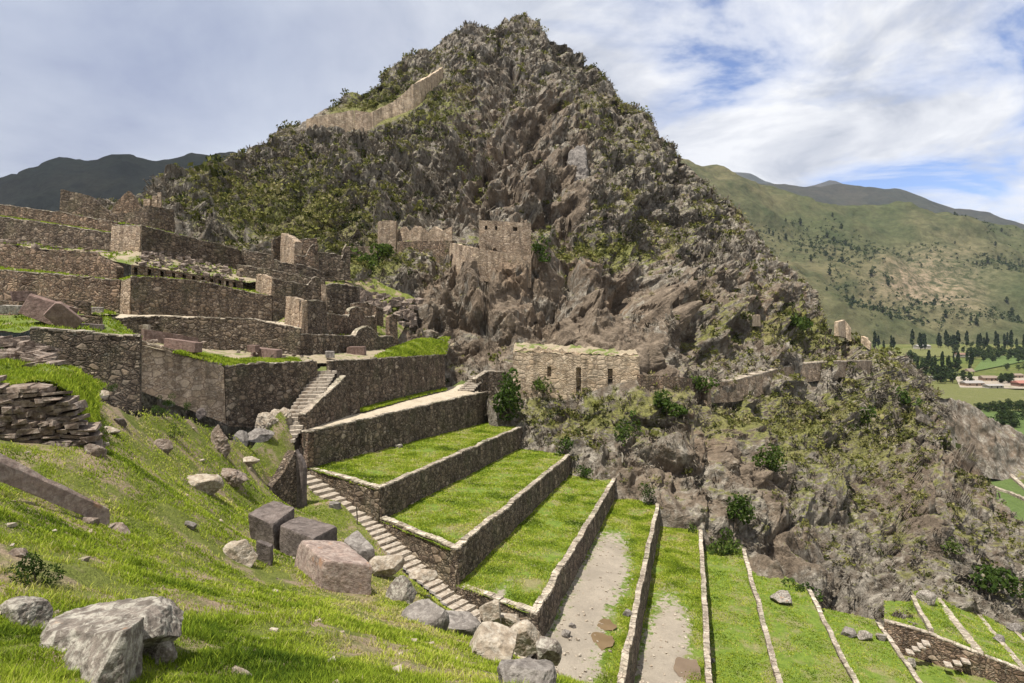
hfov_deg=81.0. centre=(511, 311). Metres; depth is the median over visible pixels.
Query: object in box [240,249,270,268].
ruin wall
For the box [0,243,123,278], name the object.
ruin wall
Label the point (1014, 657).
boundary wall
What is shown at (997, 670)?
terrace wall
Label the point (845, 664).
terrace wall
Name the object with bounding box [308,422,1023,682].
terrace grass
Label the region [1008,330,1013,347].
tree
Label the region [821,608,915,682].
lawn terrace
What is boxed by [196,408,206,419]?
boulder
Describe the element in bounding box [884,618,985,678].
terrace wall
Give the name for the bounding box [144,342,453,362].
plaza ground
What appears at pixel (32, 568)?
shrub
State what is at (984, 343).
tree
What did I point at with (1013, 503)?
field
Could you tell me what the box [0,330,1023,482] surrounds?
valley ground
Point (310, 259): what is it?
ruin wall
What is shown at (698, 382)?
shrub
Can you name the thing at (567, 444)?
shrub
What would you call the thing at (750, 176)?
hill
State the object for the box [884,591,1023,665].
lawn terrace
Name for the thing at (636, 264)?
dry tufts
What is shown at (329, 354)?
stone block
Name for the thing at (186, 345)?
stone block
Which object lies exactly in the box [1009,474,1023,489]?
field wall
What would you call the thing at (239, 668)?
boulder
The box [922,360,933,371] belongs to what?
tree
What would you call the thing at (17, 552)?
boulder
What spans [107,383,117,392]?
shrub
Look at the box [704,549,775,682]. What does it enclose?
lawn terrace
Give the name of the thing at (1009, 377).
tree
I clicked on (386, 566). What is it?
boulder
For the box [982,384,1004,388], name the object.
farm house
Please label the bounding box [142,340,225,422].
ruin wall
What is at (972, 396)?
field
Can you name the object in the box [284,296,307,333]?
ruin wall
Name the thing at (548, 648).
boulder
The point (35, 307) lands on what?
stone block
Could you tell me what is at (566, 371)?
plastered building
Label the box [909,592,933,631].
boundary wall
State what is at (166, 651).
boulder
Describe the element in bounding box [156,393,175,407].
shrub
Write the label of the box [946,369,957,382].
tree
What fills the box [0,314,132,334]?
ruin ground
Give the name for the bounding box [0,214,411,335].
terrace grass
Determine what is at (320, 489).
stone stairway
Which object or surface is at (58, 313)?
stone block
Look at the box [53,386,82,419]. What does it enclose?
ruin wall
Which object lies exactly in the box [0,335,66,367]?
rubble slabs
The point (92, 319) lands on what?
wall
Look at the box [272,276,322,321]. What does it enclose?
ruin wall
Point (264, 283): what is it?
ruin wall
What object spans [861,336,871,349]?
tan ruin
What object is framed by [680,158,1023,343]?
hill
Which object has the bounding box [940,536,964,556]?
shrub
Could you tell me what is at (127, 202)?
ruin gable
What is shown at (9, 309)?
stone block
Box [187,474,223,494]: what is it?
boulder
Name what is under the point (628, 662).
terrace wall
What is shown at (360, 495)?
terrace end wall
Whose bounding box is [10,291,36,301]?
stone block
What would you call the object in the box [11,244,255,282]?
ruin ground
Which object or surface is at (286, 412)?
boulder
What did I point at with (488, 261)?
ledge wall
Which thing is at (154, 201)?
wall stub
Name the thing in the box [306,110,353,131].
fortress wall
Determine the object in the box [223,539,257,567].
boulder
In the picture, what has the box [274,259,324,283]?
ruin wall
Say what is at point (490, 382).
parapet wall
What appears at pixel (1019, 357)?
tree
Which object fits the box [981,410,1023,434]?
field
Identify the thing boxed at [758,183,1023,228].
hill
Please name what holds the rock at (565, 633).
on the lawn terrace at (568, 612)
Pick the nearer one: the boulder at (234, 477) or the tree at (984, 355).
the boulder at (234, 477)
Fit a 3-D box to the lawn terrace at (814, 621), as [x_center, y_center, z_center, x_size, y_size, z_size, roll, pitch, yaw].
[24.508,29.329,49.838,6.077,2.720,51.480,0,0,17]
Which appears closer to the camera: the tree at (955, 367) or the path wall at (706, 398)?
the path wall at (706, 398)
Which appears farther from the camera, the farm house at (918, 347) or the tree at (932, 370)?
the farm house at (918, 347)
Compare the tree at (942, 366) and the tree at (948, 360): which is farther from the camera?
the tree at (948, 360)
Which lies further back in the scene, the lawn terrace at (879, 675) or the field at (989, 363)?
the field at (989, 363)
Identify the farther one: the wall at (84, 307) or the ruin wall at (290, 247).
the ruin wall at (290, 247)
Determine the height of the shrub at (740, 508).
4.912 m
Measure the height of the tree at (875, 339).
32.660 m
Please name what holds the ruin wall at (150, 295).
on the ruin ground at (387, 290)
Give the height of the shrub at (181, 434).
1.179 m
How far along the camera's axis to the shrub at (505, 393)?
85.95 m
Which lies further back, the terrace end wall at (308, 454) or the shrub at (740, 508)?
the shrub at (740, 508)
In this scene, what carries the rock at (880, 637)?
on the lawn terrace at (879, 675)
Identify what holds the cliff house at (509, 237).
on the mountain terrain at (509, 304)
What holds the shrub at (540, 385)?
on the mountain terrain at (509, 304)
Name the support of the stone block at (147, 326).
on the rubble stones at (409, 315)
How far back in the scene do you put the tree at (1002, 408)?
353.99 m
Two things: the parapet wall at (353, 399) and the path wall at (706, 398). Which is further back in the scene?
the path wall at (706, 398)
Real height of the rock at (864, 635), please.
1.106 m
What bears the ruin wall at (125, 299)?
on the ruin ground
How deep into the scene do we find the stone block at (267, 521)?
26.11 m
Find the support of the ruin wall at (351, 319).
on the ruin ground at (387, 290)
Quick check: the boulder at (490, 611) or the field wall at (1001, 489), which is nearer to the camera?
the boulder at (490, 611)
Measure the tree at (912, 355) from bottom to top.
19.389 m
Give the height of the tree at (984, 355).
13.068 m
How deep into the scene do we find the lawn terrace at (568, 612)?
44.82 m
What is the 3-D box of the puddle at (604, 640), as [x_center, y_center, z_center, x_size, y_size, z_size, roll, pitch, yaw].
[5.883,21.552,39.280,1.686,0.001,2.301,0,0,0]
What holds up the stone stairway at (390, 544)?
on the grass slope
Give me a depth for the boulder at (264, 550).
22.39 m
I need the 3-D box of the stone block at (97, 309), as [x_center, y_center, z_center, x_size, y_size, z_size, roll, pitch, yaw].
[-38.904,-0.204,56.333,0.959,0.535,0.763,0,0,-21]
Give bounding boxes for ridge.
[938,397,1023,479]
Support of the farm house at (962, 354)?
on the valley ground at (995, 371)
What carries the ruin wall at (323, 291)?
on the ruin ground at (387, 290)
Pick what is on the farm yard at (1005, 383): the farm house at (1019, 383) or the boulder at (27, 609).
the farm house at (1019, 383)
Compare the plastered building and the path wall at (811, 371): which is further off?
the path wall at (811, 371)
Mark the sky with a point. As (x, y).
(923, 98)
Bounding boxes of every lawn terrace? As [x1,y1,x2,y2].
[312,424,513,488]
[381,449,564,548]
[458,474,609,612]
[545,500,650,682]
[634,526,704,682]
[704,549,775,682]
[752,572,851,682]
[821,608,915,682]
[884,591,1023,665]
[903,655,995,682]
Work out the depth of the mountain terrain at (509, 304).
114.20 m
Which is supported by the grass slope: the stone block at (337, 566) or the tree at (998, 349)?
the stone block at (337, 566)
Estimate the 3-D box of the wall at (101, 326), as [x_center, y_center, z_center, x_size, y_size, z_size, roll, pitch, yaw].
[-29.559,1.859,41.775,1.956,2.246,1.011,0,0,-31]
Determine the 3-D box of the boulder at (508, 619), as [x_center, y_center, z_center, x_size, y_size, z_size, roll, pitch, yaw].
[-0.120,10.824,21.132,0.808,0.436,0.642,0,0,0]
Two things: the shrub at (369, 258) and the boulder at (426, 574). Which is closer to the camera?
the boulder at (426, 574)
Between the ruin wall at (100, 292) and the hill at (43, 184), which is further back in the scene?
the hill at (43, 184)
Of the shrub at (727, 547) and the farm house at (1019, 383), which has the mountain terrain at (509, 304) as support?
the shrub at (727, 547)
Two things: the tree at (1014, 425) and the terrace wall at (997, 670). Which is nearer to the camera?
the terrace wall at (997, 670)
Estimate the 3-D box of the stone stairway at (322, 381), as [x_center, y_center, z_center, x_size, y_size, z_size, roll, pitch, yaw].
[-19.346,9.170,56.374,2.285,6.330,10.947,0,0,3]
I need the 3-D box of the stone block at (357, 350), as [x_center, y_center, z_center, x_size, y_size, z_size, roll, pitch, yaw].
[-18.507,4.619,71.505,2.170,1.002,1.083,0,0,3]
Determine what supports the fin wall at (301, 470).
on the grass slope
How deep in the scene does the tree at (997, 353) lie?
791.90 m
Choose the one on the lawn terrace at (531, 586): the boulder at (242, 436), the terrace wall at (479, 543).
the terrace wall at (479, 543)
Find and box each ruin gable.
[60,189,117,221]
[111,191,140,215]
[118,205,174,232]
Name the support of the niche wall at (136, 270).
on the ruin ground
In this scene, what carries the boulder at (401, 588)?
on the grass slope
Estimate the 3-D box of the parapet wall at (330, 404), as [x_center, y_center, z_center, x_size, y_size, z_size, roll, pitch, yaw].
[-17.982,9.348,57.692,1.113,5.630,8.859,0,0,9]
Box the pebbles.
[0,427,693,682]
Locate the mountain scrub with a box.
[95,12,1023,615]
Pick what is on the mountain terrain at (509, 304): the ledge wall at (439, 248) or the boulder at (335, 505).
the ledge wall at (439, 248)
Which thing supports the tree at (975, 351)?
on the valley ground at (995, 371)
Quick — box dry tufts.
[98,14,1023,631]
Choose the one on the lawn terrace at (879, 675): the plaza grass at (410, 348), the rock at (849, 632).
the rock at (849, 632)
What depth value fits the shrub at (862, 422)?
115.00 m
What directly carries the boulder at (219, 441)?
on the grass slope
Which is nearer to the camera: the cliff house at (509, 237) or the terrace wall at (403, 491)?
the terrace wall at (403, 491)
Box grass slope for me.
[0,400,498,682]
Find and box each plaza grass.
[173,336,450,365]
[386,337,445,355]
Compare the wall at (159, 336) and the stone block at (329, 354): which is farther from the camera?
the stone block at (329, 354)
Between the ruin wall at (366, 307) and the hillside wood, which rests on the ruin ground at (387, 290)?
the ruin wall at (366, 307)
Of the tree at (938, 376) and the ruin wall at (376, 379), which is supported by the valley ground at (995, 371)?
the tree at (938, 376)
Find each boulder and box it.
[0,596,52,626]
[8,548,27,557]
[39,596,183,652]
[62,617,143,682]
[81,517,99,524]
[84,444,106,457]
[99,390,108,398]
[104,426,120,433]
[108,522,130,534]
[113,418,126,427]
[142,640,177,664]
[153,438,172,454]
[184,521,196,529]
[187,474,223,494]
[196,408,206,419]
[211,424,230,457]
[221,468,247,486]
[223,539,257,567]
[229,665,248,673]
[233,430,248,445]
[243,456,259,464]
[248,428,274,442]
[255,412,277,429]
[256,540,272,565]
[270,407,291,425]
[329,501,340,509]
[369,555,404,577]
[386,575,416,604]
[401,599,449,630]
[408,569,437,580]
[446,610,480,636]
[469,621,517,661]
[479,599,500,623]
[497,657,556,682]
[501,613,519,625]
[511,619,541,656]
[536,636,561,665]
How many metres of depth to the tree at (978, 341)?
1009.55 m
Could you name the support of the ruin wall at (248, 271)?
on the ruin ground at (387, 290)
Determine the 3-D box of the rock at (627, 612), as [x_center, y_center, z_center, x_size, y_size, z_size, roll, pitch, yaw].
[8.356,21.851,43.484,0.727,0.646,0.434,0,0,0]
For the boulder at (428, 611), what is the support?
on the grass slope
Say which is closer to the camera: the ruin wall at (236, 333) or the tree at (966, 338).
the ruin wall at (236, 333)
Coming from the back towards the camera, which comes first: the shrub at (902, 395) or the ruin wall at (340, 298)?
the shrub at (902, 395)
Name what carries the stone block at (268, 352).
on the plaza ground at (320, 358)
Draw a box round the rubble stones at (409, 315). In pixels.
[0,239,423,358]
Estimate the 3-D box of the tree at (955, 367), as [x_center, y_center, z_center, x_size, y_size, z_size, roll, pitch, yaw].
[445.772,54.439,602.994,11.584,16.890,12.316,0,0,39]
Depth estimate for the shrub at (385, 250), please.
118.27 m
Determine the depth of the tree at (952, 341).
963.06 m
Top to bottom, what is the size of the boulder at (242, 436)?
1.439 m
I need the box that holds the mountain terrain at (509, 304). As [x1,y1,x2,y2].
[99,14,1023,631]
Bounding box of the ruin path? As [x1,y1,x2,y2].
[91,314,299,327]
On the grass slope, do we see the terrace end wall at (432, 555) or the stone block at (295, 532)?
the stone block at (295, 532)
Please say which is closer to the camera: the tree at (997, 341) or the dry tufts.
the dry tufts
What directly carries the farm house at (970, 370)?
on the valley ground at (995, 371)
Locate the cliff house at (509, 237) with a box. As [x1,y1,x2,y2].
[479,220,530,255]
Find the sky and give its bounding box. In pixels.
[0,0,1023,223]
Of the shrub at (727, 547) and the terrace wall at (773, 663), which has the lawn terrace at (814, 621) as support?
the terrace wall at (773, 663)
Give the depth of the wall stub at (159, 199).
99.07 m
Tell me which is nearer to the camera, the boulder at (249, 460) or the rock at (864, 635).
the boulder at (249, 460)
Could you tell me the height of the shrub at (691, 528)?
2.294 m
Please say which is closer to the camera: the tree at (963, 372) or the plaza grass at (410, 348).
the plaza grass at (410, 348)
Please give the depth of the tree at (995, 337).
1028.10 m
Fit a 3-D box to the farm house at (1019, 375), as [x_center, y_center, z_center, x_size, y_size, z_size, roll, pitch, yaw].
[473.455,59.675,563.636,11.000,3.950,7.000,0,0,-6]
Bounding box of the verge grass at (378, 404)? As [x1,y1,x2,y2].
[360,387,447,411]
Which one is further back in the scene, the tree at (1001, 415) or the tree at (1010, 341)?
the tree at (1010, 341)
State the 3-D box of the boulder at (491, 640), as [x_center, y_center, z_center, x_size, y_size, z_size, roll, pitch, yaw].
[-0.536,8.404,14.894,1.371,1.054,1.210,0,0,0]
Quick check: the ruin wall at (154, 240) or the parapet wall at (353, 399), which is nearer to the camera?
the parapet wall at (353, 399)
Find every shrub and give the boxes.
[4,551,66,586]
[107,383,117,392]
[151,405,166,415]
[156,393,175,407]
[166,422,187,440]
[183,402,191,411]
[350,243,395,262]
[356,252,378,269]
[492,367,523,420]
[532,235,550,262]
[532,376,551,395]
[554,434,573,455]
[576,465,592,477]
[614,410,641,446]
[638,481,654,504]
[653,389,687,416]
[687,521,698,534]
[690,375,720,392]
[706,527,742,554]
[726,492,756,531]
[751,443,786,471]
[781,578,823,601]
[784,311,813,330]
[859,405,876,425]
[892,387,924,406]
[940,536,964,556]
[964,564,1023,597]
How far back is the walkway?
72.79 m
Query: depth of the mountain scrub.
133.76 m
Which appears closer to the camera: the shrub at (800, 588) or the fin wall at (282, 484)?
the fin wall at (282, 484)
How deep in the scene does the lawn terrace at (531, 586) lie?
48.18 m
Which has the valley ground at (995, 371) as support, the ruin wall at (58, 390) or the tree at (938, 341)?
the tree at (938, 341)
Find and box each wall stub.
[143,198,151,205]
[152,196,156,206]
[157,192,161,207]
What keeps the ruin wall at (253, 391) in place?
on the plaza ground at (320, 358)
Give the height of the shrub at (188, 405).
0.760 m
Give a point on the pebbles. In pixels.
(14, 524)
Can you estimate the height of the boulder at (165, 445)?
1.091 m
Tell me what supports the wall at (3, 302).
on the ruin ground at (25, 328)
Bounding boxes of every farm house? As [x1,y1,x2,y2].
[913,345,930,348]
[954,353,969,356]
[959,381,984,385]
[965,368,975,374]
[978,375,997,380]
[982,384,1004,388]
[1011,380,1023,386]
[1013,373,1023,377]
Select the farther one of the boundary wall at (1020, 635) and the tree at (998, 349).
the tree at (998, 349)
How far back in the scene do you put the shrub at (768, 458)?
83.84 m
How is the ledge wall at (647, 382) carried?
on the mountain terrain at (509, 304)
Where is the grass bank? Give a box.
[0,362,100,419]
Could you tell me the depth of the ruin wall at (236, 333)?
62.44 m
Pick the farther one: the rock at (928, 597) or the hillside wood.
the hillside wood
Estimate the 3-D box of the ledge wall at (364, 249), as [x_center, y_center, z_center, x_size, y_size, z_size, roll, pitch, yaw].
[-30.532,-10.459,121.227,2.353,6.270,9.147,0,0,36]
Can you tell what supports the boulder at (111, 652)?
on the grass slope
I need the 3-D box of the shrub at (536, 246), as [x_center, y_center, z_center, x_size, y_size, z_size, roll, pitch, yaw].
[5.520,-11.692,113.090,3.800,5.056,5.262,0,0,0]
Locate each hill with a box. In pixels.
[0,152,235,211]
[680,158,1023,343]
[735,172,841,186]
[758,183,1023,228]
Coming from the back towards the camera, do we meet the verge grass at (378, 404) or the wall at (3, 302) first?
the verge grass at (378, 404)
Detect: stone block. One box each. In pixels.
[0,305,21,313]
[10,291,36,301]
[19,293,78,326]
[44,301,83,328]
[91,307,103,312]
[143,324,150,329]
[164,338,202,352]
[247,345,259,351]
[248,501,294,549]
[251,347,281,357]
[279,517,336,556]
[294,540,372,595]
[325,351,334,357]
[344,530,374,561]
[347,346,365,354]
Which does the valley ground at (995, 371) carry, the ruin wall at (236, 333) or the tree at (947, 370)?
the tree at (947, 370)
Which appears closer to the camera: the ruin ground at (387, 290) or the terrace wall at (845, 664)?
the terrace wall at (845, 664)
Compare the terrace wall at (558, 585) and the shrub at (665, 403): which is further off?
the shrub at (665, 403)
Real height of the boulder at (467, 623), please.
1.132 m
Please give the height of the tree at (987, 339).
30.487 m
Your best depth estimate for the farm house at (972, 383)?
499.57 m
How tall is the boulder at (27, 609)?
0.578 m
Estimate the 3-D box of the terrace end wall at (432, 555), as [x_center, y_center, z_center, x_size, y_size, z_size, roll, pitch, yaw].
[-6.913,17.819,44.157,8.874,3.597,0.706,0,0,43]
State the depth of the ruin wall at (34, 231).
83.02 m
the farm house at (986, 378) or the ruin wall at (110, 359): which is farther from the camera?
the farm house at (986, 378)
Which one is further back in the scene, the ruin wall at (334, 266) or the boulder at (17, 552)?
the ruin wall at (334, 266)
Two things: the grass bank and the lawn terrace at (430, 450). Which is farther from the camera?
the lawn terrace at (430, 450)
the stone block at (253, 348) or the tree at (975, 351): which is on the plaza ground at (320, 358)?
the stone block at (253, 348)
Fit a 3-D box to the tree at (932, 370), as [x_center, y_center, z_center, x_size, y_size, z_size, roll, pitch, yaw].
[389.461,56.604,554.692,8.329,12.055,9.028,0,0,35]
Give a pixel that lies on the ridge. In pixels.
(999, 446)
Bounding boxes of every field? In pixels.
[899,347,987,355]
[930,381,1023,410]
[974,355,1023,370]
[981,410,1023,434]
[986,478,1023,520]
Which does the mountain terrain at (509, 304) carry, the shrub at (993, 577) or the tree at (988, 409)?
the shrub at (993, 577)
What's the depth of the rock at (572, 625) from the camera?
40.71 m
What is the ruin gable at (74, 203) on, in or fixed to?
on the ruin ground
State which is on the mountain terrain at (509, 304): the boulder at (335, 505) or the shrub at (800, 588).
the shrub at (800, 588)
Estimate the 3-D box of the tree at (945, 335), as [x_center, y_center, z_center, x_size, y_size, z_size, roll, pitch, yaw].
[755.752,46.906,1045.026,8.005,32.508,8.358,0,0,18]
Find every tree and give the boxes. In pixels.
[872,331,877,348]
[907,350,916,361]
[909,329,914,347]
[917,333,923,349]
[922,333,926,349]
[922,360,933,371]
[926,350,930,367]
[928,367,935,375]
[934,371,949,381]
[936,332,940,345]
[940,361,944,372]
[944,330,947,344]
[944,365,952,381]
[946,333,949,346]
[946,355,950,366]
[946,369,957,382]
[950,335,955,347]
[951,358,962,372]
[952,345,958,352]
[955,330,960,347]
[958,370,966,377]
[964,330,968,344]
[968,349,972,367]
[969,347,979,356]
[976,336,979,346]
[979,352,988,360]
[981,404,993,411]
[982,337,986,348]
[985,332,989,346]
[987,401,999,408]
[990,354,996,360]
[993,330,996,348]
[993,349,999,357]
[994,346,1004,355]
[994,411,1011,424]
[995,334,999,346]
[995,402,1014,412]
[997,374,1007,382]
[1005,411,1023,426]
[1006,373,1013,382]
[1006,400,1014,408]
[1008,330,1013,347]
[1010,419,1021,426]
[1012,401,1023,410]
[1014,353,1021,362]
[1016,349,1023,356]
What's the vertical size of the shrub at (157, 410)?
0.791 m
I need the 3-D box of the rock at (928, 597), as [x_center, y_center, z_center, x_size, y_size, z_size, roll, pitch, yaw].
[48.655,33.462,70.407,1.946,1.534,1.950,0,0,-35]
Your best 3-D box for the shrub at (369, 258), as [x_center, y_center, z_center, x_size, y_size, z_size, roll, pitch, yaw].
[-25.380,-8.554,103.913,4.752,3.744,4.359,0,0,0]
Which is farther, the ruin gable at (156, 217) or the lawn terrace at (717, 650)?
the ruin gable at (156, 217)
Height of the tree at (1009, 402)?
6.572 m
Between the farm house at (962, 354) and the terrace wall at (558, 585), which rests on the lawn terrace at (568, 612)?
the terrace wall at (558, 585)
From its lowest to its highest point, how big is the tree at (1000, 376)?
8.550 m
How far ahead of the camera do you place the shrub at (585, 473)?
77.64 m
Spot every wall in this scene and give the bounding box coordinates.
[0,204,119,231]
[0,216,110,250]
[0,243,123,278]
[0,269,122,314]
[0,292,90,315]
[0,300,25,331]
[0,375,105,447]
[28,327,141,410]
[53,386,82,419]
[79,315,102,323]
[79,323,104,330]
[110,224,140,265]
[113,315,300,354]
[119,278,131,314]
[130,276,271,320]
[131,265,242,290]
[139,224,239,268]
[141,329,197,343]
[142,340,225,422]
[220,360,317,427]
[237,264,310,287]
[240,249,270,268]
[256,274,272,294]
[267,450,296,507]
[271,236,280,269]
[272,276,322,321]
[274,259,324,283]
[280,233,301,264]
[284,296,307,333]
[296,244,318,269]
[296,449,306,507]
[298,375,347,429]
[298,429,313,471]
[299,238,316,255]
[299,299,327,333]
[300,326,392,366]
[303,391,487,467]
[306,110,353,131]
[309,467,383,523]
[318,244,350,280]
[321,284,326,304]
[326,283,359,314]
[326,354,445,406]
[327,306,376,334]
[346,377,359,415]
[350,246,376,257]
[350,302,383,326]
[354,110,371,132]
[372,67,442,128]
[374,426,522,523]
[380,515,461,594]
[386,314,397,345]
[396,240,454,266]
[398,225,452,241]
[449,243,530,287]
[450,453,571,593]
[456,585,539,658]
[472,370,505,396]
[529,478,615,658]
[617,503,659,682]
[637,374,701,403]
[698,529,712,682]
[701,380,711,410]
[710,360,871,402]
[742,548,782,682]
[807,589,859,682]
[876,622,922,682]
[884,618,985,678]
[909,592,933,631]
[937,596,983,653]
[977,614,1023,668]
[985,654,1023,682]
[994,486,1010,493]
[1008,491,1023,500]
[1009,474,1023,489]
[1014,631,1023,640]
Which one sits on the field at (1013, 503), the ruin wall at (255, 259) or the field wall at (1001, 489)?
the field wall at (1001, 489)
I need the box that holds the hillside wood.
[758,214,1023,328]
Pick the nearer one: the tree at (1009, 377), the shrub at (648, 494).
the shrub at (648, 494)
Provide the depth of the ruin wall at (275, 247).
91.29 m
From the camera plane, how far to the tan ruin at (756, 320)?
132.72 m
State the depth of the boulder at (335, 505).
45.97 m
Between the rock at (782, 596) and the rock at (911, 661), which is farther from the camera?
the rock at (782, 596)
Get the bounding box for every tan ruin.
[747,315,760,325]
[834,320,850,340]
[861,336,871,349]
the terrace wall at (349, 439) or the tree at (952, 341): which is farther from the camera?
the tree at (952, 341)
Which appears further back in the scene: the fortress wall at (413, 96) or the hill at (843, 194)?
the hill at (843, 194)
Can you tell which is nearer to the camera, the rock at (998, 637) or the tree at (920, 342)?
the rock at (998, 637)
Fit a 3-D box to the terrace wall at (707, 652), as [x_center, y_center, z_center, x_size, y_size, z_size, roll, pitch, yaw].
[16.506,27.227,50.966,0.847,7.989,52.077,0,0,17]
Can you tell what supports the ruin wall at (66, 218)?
on the ruin ground
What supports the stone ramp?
on the grass slope
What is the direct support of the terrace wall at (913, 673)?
on the lawn terrace at (879, 675)
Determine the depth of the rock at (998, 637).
63.52 m
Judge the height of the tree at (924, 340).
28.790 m
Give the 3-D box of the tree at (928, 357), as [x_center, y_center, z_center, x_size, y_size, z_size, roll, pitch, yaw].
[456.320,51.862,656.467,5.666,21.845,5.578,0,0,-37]
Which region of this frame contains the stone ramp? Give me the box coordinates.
[0,453,109,525]
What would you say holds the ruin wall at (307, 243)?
on the ruin ground at (387, 290)
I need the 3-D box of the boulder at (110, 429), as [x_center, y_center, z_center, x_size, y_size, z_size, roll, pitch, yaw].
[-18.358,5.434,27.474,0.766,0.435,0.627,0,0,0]
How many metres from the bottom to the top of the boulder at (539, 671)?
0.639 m
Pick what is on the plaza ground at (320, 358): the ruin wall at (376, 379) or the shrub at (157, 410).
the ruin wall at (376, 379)
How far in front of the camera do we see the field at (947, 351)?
935.25 m
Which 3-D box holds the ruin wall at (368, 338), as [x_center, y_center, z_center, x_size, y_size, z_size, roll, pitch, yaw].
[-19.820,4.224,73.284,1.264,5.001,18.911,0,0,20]
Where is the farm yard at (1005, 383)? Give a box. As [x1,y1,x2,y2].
[956,376,1023,388]
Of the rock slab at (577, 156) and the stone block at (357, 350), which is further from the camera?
the rock slab at (577, 156)
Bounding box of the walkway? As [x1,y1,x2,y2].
[310,384,477,428]
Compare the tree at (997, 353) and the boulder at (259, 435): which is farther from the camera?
the tree at (997, 353)
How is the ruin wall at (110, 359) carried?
on the ruin ground at (25, 328)
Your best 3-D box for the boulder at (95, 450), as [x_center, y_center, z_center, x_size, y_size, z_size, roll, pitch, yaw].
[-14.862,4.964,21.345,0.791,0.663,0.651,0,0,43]
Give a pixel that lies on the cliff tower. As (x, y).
(387, 231)
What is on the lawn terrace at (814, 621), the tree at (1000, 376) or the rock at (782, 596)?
the rock at (782, 596)
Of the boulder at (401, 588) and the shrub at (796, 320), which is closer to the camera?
the boulder at (401, 588)
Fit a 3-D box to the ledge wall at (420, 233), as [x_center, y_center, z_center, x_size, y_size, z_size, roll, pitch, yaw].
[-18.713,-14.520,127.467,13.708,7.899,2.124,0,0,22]
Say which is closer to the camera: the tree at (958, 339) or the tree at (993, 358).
the tree at (993, 358)
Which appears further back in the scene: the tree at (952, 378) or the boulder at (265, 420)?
the tree at (952, 378)
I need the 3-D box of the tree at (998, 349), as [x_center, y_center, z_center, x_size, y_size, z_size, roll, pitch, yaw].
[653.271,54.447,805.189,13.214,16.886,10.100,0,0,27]
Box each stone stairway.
[288,371,336,449]
[307,471,371,522]
[361,521,535,658]
[458,375,482,391]
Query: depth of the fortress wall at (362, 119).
182.22 m
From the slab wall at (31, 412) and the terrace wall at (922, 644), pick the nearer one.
the slab wall at (31, 412)
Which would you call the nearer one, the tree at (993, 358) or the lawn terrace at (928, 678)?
the lawn terrace at (928, 678)
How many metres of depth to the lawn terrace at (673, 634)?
45.59 m
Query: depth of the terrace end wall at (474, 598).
39.22 m
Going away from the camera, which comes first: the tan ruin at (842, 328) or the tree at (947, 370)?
the tan ruin at (842, 328)
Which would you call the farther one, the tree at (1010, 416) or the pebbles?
the tree at (1010, 416)
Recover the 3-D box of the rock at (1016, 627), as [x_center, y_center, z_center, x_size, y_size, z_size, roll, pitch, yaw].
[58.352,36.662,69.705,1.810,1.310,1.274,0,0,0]
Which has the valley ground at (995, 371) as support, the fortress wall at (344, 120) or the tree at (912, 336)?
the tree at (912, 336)
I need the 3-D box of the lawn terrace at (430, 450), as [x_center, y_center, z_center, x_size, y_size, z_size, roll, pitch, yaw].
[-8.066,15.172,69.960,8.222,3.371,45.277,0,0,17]
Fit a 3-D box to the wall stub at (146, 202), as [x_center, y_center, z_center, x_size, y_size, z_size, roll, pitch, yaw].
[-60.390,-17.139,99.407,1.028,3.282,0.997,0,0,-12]
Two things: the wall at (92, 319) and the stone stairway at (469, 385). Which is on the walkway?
the stone stairway at (469, 385)
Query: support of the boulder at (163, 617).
on the grass slope
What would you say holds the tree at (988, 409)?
on the field at (992, 413)
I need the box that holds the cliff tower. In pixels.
[378,220,397,251]
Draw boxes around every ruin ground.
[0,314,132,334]
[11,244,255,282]
[236,277,416,337]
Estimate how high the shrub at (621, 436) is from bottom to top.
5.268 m
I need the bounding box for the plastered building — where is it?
[513,342,638,399]
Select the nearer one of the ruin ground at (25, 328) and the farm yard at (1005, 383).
the ruin ground at (25, 328)
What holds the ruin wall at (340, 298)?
on the ruin ground at (387, 290)
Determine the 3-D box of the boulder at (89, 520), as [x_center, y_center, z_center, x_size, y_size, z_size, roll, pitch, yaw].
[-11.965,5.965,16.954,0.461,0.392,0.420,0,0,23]
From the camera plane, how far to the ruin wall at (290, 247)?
89.41 m
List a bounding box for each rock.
[561,629,570,637]
[569,622,575,628]
[622,608,631,616]
[769,590,791,603]
[841,626,856,637]
[857,630,872,639]
[875,633,886,640]
[907,657,915,667]
[916,590,936,605]
[993,634,1004,641]
[1006,623,1022,633]
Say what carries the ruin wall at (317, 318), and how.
on the ruin ground at (387, 290)
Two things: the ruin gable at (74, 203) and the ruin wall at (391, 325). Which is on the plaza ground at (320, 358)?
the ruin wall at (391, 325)
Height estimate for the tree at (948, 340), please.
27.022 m
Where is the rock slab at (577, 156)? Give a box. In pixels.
[567,144,588,180]
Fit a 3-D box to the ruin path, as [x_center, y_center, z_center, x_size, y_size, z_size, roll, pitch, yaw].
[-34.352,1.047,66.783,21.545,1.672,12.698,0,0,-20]
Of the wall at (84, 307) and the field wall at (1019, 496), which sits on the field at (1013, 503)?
the field wall at (1019, 496)
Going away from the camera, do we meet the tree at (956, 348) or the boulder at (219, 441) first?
the boulder at (219, 441)

